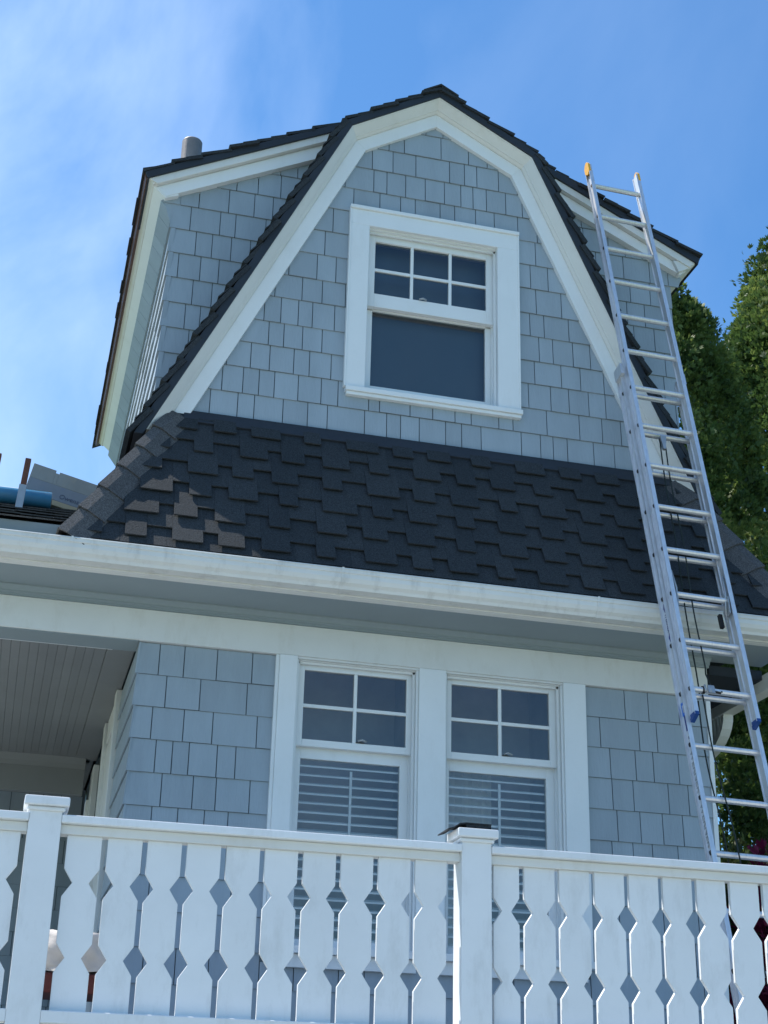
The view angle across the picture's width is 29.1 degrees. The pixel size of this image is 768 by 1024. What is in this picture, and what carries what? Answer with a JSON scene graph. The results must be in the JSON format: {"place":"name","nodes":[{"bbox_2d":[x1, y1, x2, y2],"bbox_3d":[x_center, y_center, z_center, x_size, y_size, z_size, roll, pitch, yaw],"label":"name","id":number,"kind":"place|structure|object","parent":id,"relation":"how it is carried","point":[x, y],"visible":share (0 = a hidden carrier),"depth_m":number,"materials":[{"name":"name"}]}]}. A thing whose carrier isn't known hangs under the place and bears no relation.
{"place":"outdoors","nodes":[
{"label":"outdoors","id":0,"kind":"place"},
{"bbox_2d":[0,84,767,1023],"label":"house","id":1,"kind":"structure","parent":0,"point":[346,536],"depth_m":8.89,"materials":[{"name":"grey wood"}]},
{"bbox_2d":[15,458,30,509],"bbox_3d":[-2.163,-0.138,8.862,0.044,0.357,0.155,10,-24,-11],"label":"roof jack","id":2,"kind":"object","parent":1,"relation":"on","point":[21,491],"visible":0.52,"depth_m":8.79,"materials":[{"name":"metal"}]},
{"bbox_2d":[0,486,51,508],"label":"blue roll","id":3,"kind":"object","parent":1,"relation":"on","point":[34,498],"visible":1,"depth_m":8.94,"materials":[{"name":"blue plastic"}]},
{"bbox_2d":[26,463,96,509],"bbox_3d":[-1.735,0.007,9.403,1.100,0.238,0.175,19,-30,-12],"label":"carton","id":4,"kind":"object","parent":1,"relation":"on","point":[70,492],"visible":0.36,"depth_m":9.27,"materials":[{"name":"grey cardboard"}]},
{"bbox_2d":[42,929,105,1001],"bbox_3d":[-1.379,2.042,6.313,0.437,0.490,0.474,7,-24,-13],"label":"draped chair","id":5,"kind":"object","parent":1,"relation":"on","point":[93,959],"visible":0.2,"depth_m":6.21,"materials":[{"name":"white fabric"}]},
{"bbox_2d":[92,737,110,894],"bbox_3d":[-1.784,2.396,9.195,0.022,2.060,0.695,7,-24,-13],"label":"door frame","id":6,"kind":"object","parent":1,"relation":"in","point":[108,747],"depth_m":9.61,"materials":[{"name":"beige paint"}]},
{"bbox_2d":[181,136,201,157],"bbox_3d":[-1.658,-2.276,12.250,0.172,1.915,0.172,7,-24,-13],"label":"vent pipe","id":7,"kind":"object","parent":1,"relation":"on","point":[191,145],"visible":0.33,"depth_m":12.52,"materials":[{"name":"metal"}]},
{"bbox_2d":[262,654,415,973],"bbox_3d":[-0.283,1.806,8.496,0.920,2.430,0.800,7,-24,-13],"label":"window","id":8,"kind":"structure","parent":1,"relation":"in","point":[343,735],"depth_m":8.52,"materials":[{"name":"white paint"}]},
{"bbox_2d":[0,794,767,1023],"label":"deck railing","id":9,"kind":"object","parent":1,"relation":"on","point":[485,872],"visible":1,"depth_m":6.05,"materials":[{"name":"paint"}]},
{"bbox_2d":[438,822,491,835],"bbox_3d":[0.345,1.363,6.343,0.195,0.037,0.150,7,-24,-13],"label":"felt scrap","id":10,"kind":"object","parent":9,"relation":"on","point":[474,825],"visible":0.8,"depth_m":6.29,"materials":[{"name":"fabric"}]},
{"bbox_2d":[343,203,522,419],"bbox_3d":[0.229,-1.046,9.872,1.171,2.044,0.835,7,-24,-13],"label":"window","id":11,"kind":"structure","parent":1,"relation":"in","point":[369,227],"depth_m":9.67,"materials":[{"name":"white paint"}]},
{"bbox_2d":[411,668,594,982],"bbox_3d":[0.584,1.914,8.695,1.042,2.430,0.800,7,-24,-13],"label":"window","id":12,"kind":"structure","parent":1,"relation":"in","point":[517,758],"depth_m":8.63,"materials":[{"name":"white paint"}]},
{"bbox_2d":[584,162,767,1015],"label":"extension ladder","id":13,"kind":"object","parent":1,"relation":"on","point":[668,594],"visible":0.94,"depth_m":8.64,"materials":[{"name":"metal"}]},
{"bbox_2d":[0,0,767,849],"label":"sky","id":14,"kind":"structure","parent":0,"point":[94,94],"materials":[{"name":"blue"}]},
{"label":"ground","id":15,"kind":"structure","parent":0,"visible":0},
{"bbox_2d":[671,281,767,1017],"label":"evergreen tree","id":16,"kind":"object","parent":15,"relation":"on","point":[722,410],"visible":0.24,"depth_m":15.43,"materials":[{"name":"green plant"}]},
{"bbox_2d":[698,227,767,864],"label":"evergreen tree","id":17,"kind":"object","parent":15,"relation":"on","point":[747,334],"visible":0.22,"depth_m":18.43,"materials":[{"name":"green plant"}]},
{"bbox_2d":[719,828,767,1014],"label":"hedge shrub","id":18,"kind":"object","parent":15,"relation":"on","point":[731,847],"visible":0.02,"depth_m":12.44,"materials":[{"name":"green plant"}]},
{"bbox_2d":[726,837,767,1023],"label":"red leaf maple","id":19,"kind":"object","parent":15,"relation":"on","point":[759,926],"visible":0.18,"depth_m":11.03,"materials":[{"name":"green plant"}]}
]}

